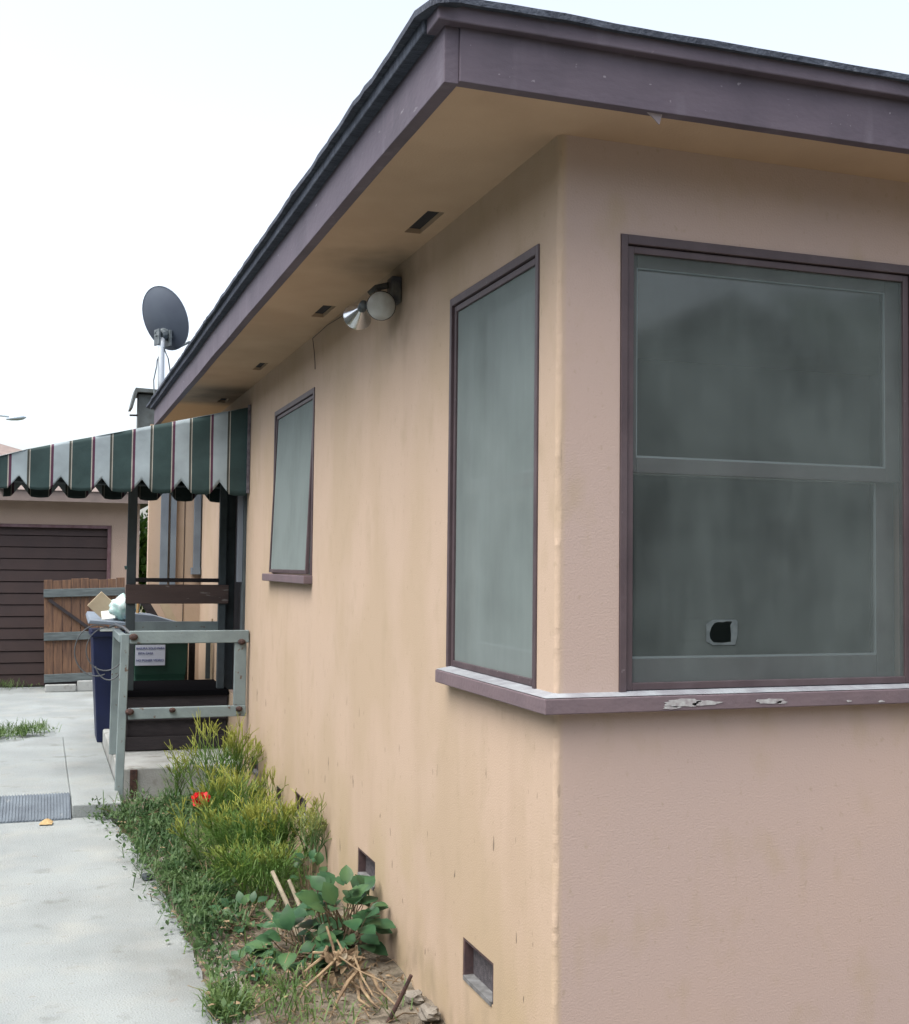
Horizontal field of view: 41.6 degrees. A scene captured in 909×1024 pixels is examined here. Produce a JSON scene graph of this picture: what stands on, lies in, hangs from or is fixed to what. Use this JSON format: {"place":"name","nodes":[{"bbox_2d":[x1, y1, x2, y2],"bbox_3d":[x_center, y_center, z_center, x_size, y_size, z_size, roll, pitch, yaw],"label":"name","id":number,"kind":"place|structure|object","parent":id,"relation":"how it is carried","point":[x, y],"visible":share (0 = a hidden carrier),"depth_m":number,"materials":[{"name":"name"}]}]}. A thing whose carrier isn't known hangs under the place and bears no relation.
{"place":"outdoors","nodes":[
{"label":"outdoors","id":0,"kind":"place"},
{"bbox_2d":[0,686,121,822],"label":"driveway","id":1,"kind":"structure","parent":0,"point":[70,757],"depth_m":9.52,"materials":[{"name":"concrete"}]},
{"bbox_2d":[0,678,39,688],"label":"weeds","id":2,"kind":"object","parent":1,"relation":"on","point":[11,684],"visible":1,"depth_m":14.35,"materials":[{"name":"green plant"}]},
{"bbox_2d":[0,717,60,739],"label":"weed tuft","id":3,"kind":"object","parent":1,"relation":"on","point":[24,730],"visible":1,"depth_m":10.45,"materials":[{"name":"green plant"}]},
{"bbox_2d":[45,680,92,691],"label":"kerb blocks","id":4,"kind":"structure","parent":1,"relation":"on","point":[84,685],"depth_m":14.09,"materials":[{"name":"concrete"}]},
{"bbox_2d":[44,577,124,687],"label":"wooden gate","id":5,"kind":"structure","parent":4,"relation":"on","point":[61,597],"depth_m":14.16,"materials":[{"name":"brown wood"}]},
{"bbox_2d":[0,388,156,685],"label":"garage","id":6,"kind":"structure","parent":1,"relation":"on","point":[57,534],"depth_m":14.71,"materials":[{"name":"paint"}]},
{"bbox_2d":[0,524,110,685],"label":"door","id":7,"kind":"structure","parent":6,"relation":"in","point":[30,554],"depth_m":14.68,"materials":[{"name":"paint"}]},
{"bbox_2d":[86,611,124,741],"bbox_3d":[-2.949,1.417,10.391,0.496,1.085,0.690,2,-3,-19],"label":"blue bin","id":8,"kind":"object","parent":1,"relation":"on","point":[101,649],"visible":0.39,"depth_m":10.10,"materials":[{"name":"plastic"}]},
{"bbox_2d":[87,591,111,617],"bbox_3d":[-3.006,0.794,10.191,0.234,0.234,0.052,2,-3,-19],"label":"cardboard box","id":9,"kind":"object","parent":8,"relation":"on","point":[99,602],"visible":0.83,"depth_m":10.18,"materials":[{"name":"beige cardboard"}]},
{"bbox_2d":[101,611,114,619],"bbox_3d":[-2.934,0.870,10.129,0.118,0.084,0.035,2,-3,-19],"label":"paper","id":10,"kind":"object","parent":8,"relation":"on","point":[106,615],"visible":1,"depth_m":10.12,"materials":[{"name":"white paper"}]},
{"bbox_2d":[108,593,140,620],"bbox_3d":[-2.824,0.811,10.232,0.274,0.238,0.285,2,-3,-19],"label":"plastic bag","id":11,"kind":"object","parent":8,"relation":"on","point":[117,608],"visible":0.5,"depth_m":10.13,"materials":[{"name":"white plastic"}]},
{"bbox_2d":[134,612,187,680],"bbox_3d":[-2.485,1.396,10.042,0.488,1.104,0.515,2,-3,-19],"label":"green bin","id":12,"kind":"object","parent":1,"relation":"on","point":[161,661],"visible":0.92,"depth_m":9.81,"materials":[{"name":"plastic"}]},
{"bbox_2d":[141,604,157,615],"bbox_3d":[-2.609,0.860,10.278,0.206,0.275,0.030,2,-3,-19],"label":"dark board","id":13,"kind":"object","parent":12,"relation":"in","point":[148,608],"visible":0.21,"depth_m":10.26,"materials":[{"name":"brown wood"}]},
{"bbox_2d":[160,604,176,620],"bbox_3d":[-2.472,0.895,10.372,0.185,0.283,0.020,2,-3,-19],"label":"cream board","id":14,"kind":"object","parent":12,"relation":"in","point":[167,611],"visible":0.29,"depth_m":10.36,"materials":[{"name":"wood"}]},
{"bbox_2d":[109,629,248,798],"bbox_3d":[-1.983,1.406,8.527,0.877,1.160,0.904,2,-3,-19],"label":"handrail","id":15,"kind":"object","parent":1,"relation":"on","point":[119,710],"visible":1,"depth_m":8.17,"materials":[{"name":"grey paint"}]},
{"bbox_2d":[74,623,129,680],"bbox_3d":[-2.382,1.006,8.483,0.750,0.414,0.295,-2,-4,44],"label":"cable coil","id":16,"kind":"object","parent":15,"relation":"hanging from","point":[119,626],"visible":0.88,"depth_m":8.65,"materials":[{"name":"grey rubber"}]},
{"bbox_2d":[185,652,187,679],"bbox_3d":[-2.344,1.528,10.321,0.067,0.870,0.030,2,-3,-19],"label":"brown board","id":17,"kind":"object","parent":1,"relation":"on","point":[186,667],"depth_m":10.32,"materials":[{"name":"brown wood"}]},
{"bbox_2d":[188,643,194,679],"bbox_3d":[-2.276,1.529,10.334,0.050,0.870,0.050,2,-3,-19],"label":"black board","id":18,"kind":"object","parent":1,"relation":"on","point":[191,667],"depth_m":10.32,"materials":[{"name":"brown wood"}]},
{"bbox_2d":[0,608,149,866],"bbox_3d":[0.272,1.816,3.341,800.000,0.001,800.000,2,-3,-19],"label":"ground","id":19,"kind":"structure","parent":0,"point":[124,830],"depth_m":7.61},
{"bbox_2d":[0,415,25,420],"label":"street lamp","id":20,"kind":"object","parent":19,"relation":"on","point":[14,418],"visible":1,"depth_m":40.55,"materials":[{"name":"grey metal"}]},
{"bbox_2d":[138,509,147,612],"bbox_3d":[-4.018,1.092,18.292,2.457,2.703,2.515,2,-3,-19],"label":"leafy tree","id":21,"kind":"object","parent":19,"relation":"on","point":[143,534],"visible":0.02,"depth_m":17.61,"materials":[{"name":"green plant"}]},
{"bbox_2d":[146,0,908,1023],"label":"house","id":22,"kind":"structure","parent":19,"relation":"on","point":[568,558],"depth_m":3.80,"materials":[{"name":"paint"}]},
{"bbox_2d":[0,404,250,502],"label":"awning","id":23,"kind":"object","parent":22,"relation":"attached to","point":[189,459],"visible":1,"depth_m":8.30,"materials":[{"name":"fabric"}]},
{"bbox_2d":[142,286,189,394],"bbox_3d":[-2.553,-1.472,10.643,0.438,1.048,0.374,2,-3,-19],"label":"satellite dish","id":24,"kind":"object","parent":22,"relation":"on","point":[165,317],"visible":0.98,"depth_m":10.57,"materials":[{"name":"metal"}]},
{"bbox_2d":[205,643,210,678],"bbox_3d":[-2.059,1.200,9.989,0.037,0.380,0.030,2,-3,-19],"label":"grey board","id":25,"kind":"object","parent":22,"relation":"attached to","point":[207,662],"visible":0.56,"depth_m":9.97,"materials":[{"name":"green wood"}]},
{"bbox_2d":[224,494,246,688],"bbox_3d":[-1.633,0.485,9.006,0.145,1.770,0.960,2,-3,-19],"label":"door","id":26,"kind":"structure","parent":22,"relation":"in","point":[237,505],"depth_m":9.33,"materials":[{"name":"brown wood"}]},
{"bbox_2d":[269,387,314,574],"bbox_3d":[-0.876,-0.140,7.075,0.232,1.100,1.250,2,-3,-19],"label":"window","id":27,"kind":"structure","parent":22,"relation":"in","point":[291,542],"depth_m":6.97,"materials":[{"name":"glass"}]},
{"bbox_2d":[312,315,342,368],"bbox_3d":[-0.533,-0.895,5.837,0.019,0.184,1.429,2,-3,-19],"label":"cable","id":28,"kind":"object","parent":22,"relation":"attached to","point":[317,334],"visible":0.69,"depth_m":6.45,"materials":[{"name":"grey metal"}]},
{"bbox_2d":[343,276,401,329],"bbox_3d":[-0.341,-0.876,5.036,0.149,0.202,0.266,3,-3,-38],"label":"floodlight","id":29,"kind":"object","parent":22,"relation":"attached to","point":[379,305],"visible":1,"depth_m":4.96,"materials":[{"name":"silver metal"}]},
{"bbox_2d":[446,244,539,688],"bbox_3d":[0.141,-0.124,3.953,0.066,1.330,0.818,2,-3,-19],"label":"window","id":30,"kind":"structure","parent":22,"relation":"in","point":[493,429],"depth_m":3.92,"materials":[{"name":"glass"}]},
{"bbox_2d":[619,234,908,691],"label":"window","id":31,"kind":"structure","parent":22,"relation":"in","point":[890,281],"depth_m":3.73,"materials":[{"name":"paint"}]},
{"bbox_2d":[0,816,221,1023],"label":"path","id":32,"kind":"structure","parent":0,"point":[83,937],"depth_m":5.10,"materials":[{"name":"concrete"}]},
{"bbox_2d":[0,792,70,823],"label":"ramp mat","id":33,"kind":"object","parent":32,"relation":"on","point":[32,808],"visible":0.91,"depth_m":7.52,"materials":[{"name":"grey metal"}]},
{"bbox_2d":[39,819,52,824],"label":"fallen leaf","id":34,"kind":"object","parent":32,"relation":"on","point":[46,821],"visible":1,"depth_m":7.29,"materials":[{"name":"beige plant"}]},
{"bbox_2d":[141,873,152,880],"bbox_3d":[-1.553,1.843,6.045,0.058,0.040,0.072,2,-3,-19],"label":"stone","id":35,"kind":"object","parent":32,"relation":"on","point":[144,876],"visible":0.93,"depth_m":6.03,"materials":[{"name":"grey stone"}]},
{"bbox_2d":[101,794,445,1023],"bbox_3d":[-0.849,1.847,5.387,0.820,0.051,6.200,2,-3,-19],"label":"soil","id":36,"kind":"structure","parent":0,"point":[392,967],"depth_m":4.62,"materials":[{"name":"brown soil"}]},
{"bbox_2d":[129,769,137,796],"bbox_3d":[-2.195,1.855,8.179,0.050,0.185,0.013,2,-3,-19],"label":"wood offcut","id":37,"kind":"object","parent":36,"relation":"on","point":[133,776],"visible":0.74,"depth_m":8.17,"materials":[{"name":"wood"}]},
{"bbox_2d":[156,750,198,802],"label":"pencil shrub","id":38,"kind":"object","parent":36,"relation":"on","point":[176,778],"visible":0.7,"depth_m":7.80,"materials":[{"name":"green plant"}]},
{"bbox_2d":[79,780,279,1023],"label":"weeds","id":39,"kind":"object","parent":36,"relation":"on","point":[201,911],"visible":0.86,"depth_m":5.77,"materials":[{"name":"green plant"}]},
{"bbox_2d":[191,792,210,844],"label":"red flower","id":40,"kind":"object","parent":36,"relation":"on","point":[196,795],"visible":0.66,"depth_m":6.49,"materials":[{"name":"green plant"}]},
{"bbox_2d":[193,926,220,942],"bbox_3d":[-1.067,1.838,5.147,0.105,0.053,0.212,2,-3,-19],"label":"edging brick","id":41,"kind":"object","parent":36,"relation":"on","point":[216,933],"visible":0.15,"depth_m":5.11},
{"bbox_2d":[199,941,227,959],"bbox_3d":[-0.994,1.829,4.935,0.104,0.050,0.211,2,-3,-19],"label":"edging brick","id":42,"kind":"object","parent":36,"relation":"on","point":[216,949],"visible":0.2,"depth_m":4.91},
{"bbox_2d":[164,709,266,813],"bbox_3d":[-1.515,1.625,7.805,0.701,0.670,0.660,0,-3,4],"label":"pencil shrub","id":43,"kind":"object","parent":36,"relation":"on","point":[238,754],"visible":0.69,"depth_m":7.72,"materials":[{"name":"green plant"}]},
{"bbox_2d":[206,958,236,977],"bbox_3d":[-0.920,1.820,4.723,0.104,0.053,0.211,2,-3,-19],"label":"edging brick","id":44,"kind":"object","parent":36,"relation":"on","point":[221,974],"visible":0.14,"depth_m":4.71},
{"bbox_2d":[213,976,242,990],"bbox_3d":[-0.847,1.812,4.510,0.103,0.052,0.211,2,-3,-19],"label":"edging brick","id":45,"kind":"object","parent":36,"relation":"on","point":[231,980],"visible":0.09,"depth_m":4.57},
{"bbox_2d":[166,782,308,884],"bbox_3d":[-1.092,1.659,6.176,0.714,0.496,0.718,0,-3,22],"label":"pencil shrub","id":46,"kind":"object","parent":36,"relation":"on","point":[223,825],"visible":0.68,"depth_m":6.15,"materials":[{"name":"green plant"}]},
{"bbox_2d":[186,760,288,843],"bbox_3d":[-1.280,1.675,6.994,0.666,0.524,0.668,2,-3,-19],"label":"pencil shrub","id":47,"kind":"object","parent":36,"relation":"on","point":[229,783],"visible":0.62,"depth_m":6.94,"materials":[{"name":"green plant"}]},
{"bbox_2d":[208,891,275,935],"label":"broadleaf plant","id":48,"kind":"object","parent":36,"relation":"on","point":[242,899],"visible":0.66,"depth_m":5.28,"materials":[{"name":"green plant"}]},
{"bbox_2d":[230,1003,257,1023],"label":"edging brick","id":49,"kind":"object","parent":36,"relation":"on","point":[254,1012],"visible":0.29,"depth_m":4.22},
{"bbox_2d":[231,1019,260,1023],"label":"edging brick","id":50,"kind":"object","parent":36,"relation":"on","point":[253,1021],"visible":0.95,"depth_m":4.16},
{"bbox_2d":[231,945,276,980],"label":"broadleaf plant","id":51,"kind":"object","parent":36,"relation":"on","point":[247,950],"visible":0.79,"depth_m":4.70,"materials":[{"name":"green plant"}]},
{"bbox_2d":[197,832,315,910],"bbox_3d":[-0.918,1.699,5.707,0.607,0.364,0.628,2,-3,-19],"label":"pencil shrub","id":52,"kind":"object","parent":36,"relation":"on","point":[277,860],"visible":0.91,"depth_m":5.62,"materials":[{"name":"green plant"}]},
{"bbox_2d":[263,908,282,936],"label":"cut stalk","id":53,"kind":"object","parent":36,"relation":"on","point":[268,913],"visible":0.69,"depth_m":5.19,"materials":[{"name":"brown wood"}]},
{"bbox_2d":[233,788,319,880],"bbox_3d":[-0.835,1.645,6.144,0.465,0.491,0.412,0,-3,21],"label":"pencil shrub","id":54,"kind":"object","parent":36,"relation":"on","point":[305,849],"visible":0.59,"depth_m":6.14,"materials":[{"name":"green plant"}]},
{"bbox_2d":[270,870,300,935],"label":"cut stalk","id":55,"kind":"object","parent":36,"relation":"on","point":[280,888],"visible":0.64,"depth_m":5.29,"materials":[{"name":"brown wood"}]},
{"bbox_2d":[287,879,308,929],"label":"cut stalk","id":56,"kind":"object","parent":36,"relation":"on","point":[293,891],"visible":0.57,"depth_m":5.29,"materials":[{"name":"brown wood"}]},
{"bbox_2d":[184,868,412,1023],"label":"grass","id":57,"kind":"structure","parent":36,"relation":"on","point":[283,991],"depth_m":4.29,"materials":[{"name":"green plant"}]},
{"bbox_2d":[245,904,357,970],"bbox_3d":[-0.609,1.720,4.853,0.441,0.250,0.498,2,-3,-19],"label":"broadleaf plant","id":58,"kind":"object","parent":36,"relation":"on","point":[286,919],"visible":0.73,"depth_m":4.84,"materials":[{"name":"green plant"}]},
{"bbox_2d":[288,792,331,889],"bbox_3d":[-0.656,1.643,5.963,0.355,0.483,0.292,-1,-3,24],"label":"pencil shrub","id":59,"kind":"object","parent":36,"relation":"on","point":[315,829],"visible":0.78,"depth_m":5.95,"materials":[{"name":"green plant"}]},
{"bbox_2d":[290,849,335,912],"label":"broadleaf plant","id":60,"kind":"object","parent":36,"relation":"on","point":[319,858],"visible":0.55,"depth_m":5.59,"materials":[{"name":"green plant"}]},
{"bbox_2d":[293,865,395,971],"bbox_3d":[-0.472,1.669,4.910,0.391,0.365,0.584,2,-3,-19],"label":"broadleaf plant","id":61,"kind":"object","parent":36,"relation":"on","point":[367,924],"visible":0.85,"depth_m":4.88,"materials":[{"name":"green plant"}]},
{"bbox_2d":[293,939,398,1011],"bbox_3d":[-0.392,1.715,4.458,0.383,0.158,0.382,1,-3,-3],"label":"dry stalk bundle","id":62,"kind":"object","parent":36,"relation":"on","point":[348,957],"visible":0.94,"depth_m":4.49,"materials":[{"name":"beige plant"}]},
{"bbox_2d":[325,926,337,971],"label":"cut stalk","id":63,"kind":"object","parent":62,"relation":"on","point":[331,943],"visible":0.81,"depth_m":4.64,"materials":[{"name":"beige wood"}]},
{"bbox_2d":[386,974,412,1022],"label":"iron stake","id":64,"kind":"object","parent":36,"relation":"on","point":[400,998],"visible":1,"depth_m":4.22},
{"bbox_2d":[404,989,423,1004],"bbox_3d":[-0.152,1.780,4.386,0.067,0.056,0.096,2,-3,-19],"label":"stone","id":65,"kind":"object","parent":36,"relation":"on","point":[416,995],"visible":0.98,"depth_m":4.36,"materials":[{"name":"beige stone"}]},
{"bbox_2d":[418,1003,440,1022],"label":"stone","id":66,"kind":"object","parent":36,"relation":"on","point":[427,1012],"visible":1,"depth_m":4.21,"materials":[{"name":"beige stone"}]},
{"bbox_2d":[0,0,908,548],"label":"sky","id":67,"kind":"structure","parent":0,"point":[145,144],"materials":[{"name":"white"}]},
{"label":"bare earth","id":68,"kind":"structure","parent":0,"visible":0},
{"bbox_2d":[103,729,242,799],"bbox_3d":[-2.231,1.924,9.261,0.853,0.245,2.055,2,-3,-19],"label":"concrete step","id":69,"kind":"object","parent":68,"relation":"on","point":[150,771],"visible":0.24,"depth_m":8.34,"materials":[{"name":"grey concrete"}]},
{"bbox_2d":[124,483,228,750],"bbox_3d":[-2.227,0.755,9.430,0.788,2.105,0.850,2,-3,-19],"label":"porch","id":70,"kind":"object","parent":69,"relation":"on","point":[147,734],"visible":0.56,"depth_m":9.05,"materials":[{"name":"black wood"}]},
{"bbox_2d":[210,619,212,678],"bbox_3d":[-2.024,1.150,9.963,0.015,0.520,0.015,2,-3,-19],"label":"cream stick","id":71,"kind":"object","parent":70,"relation":"on","point":[211,654],"visible":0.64,"depth_m":9.95,"materials":[{"name":"wood"}]}
]}

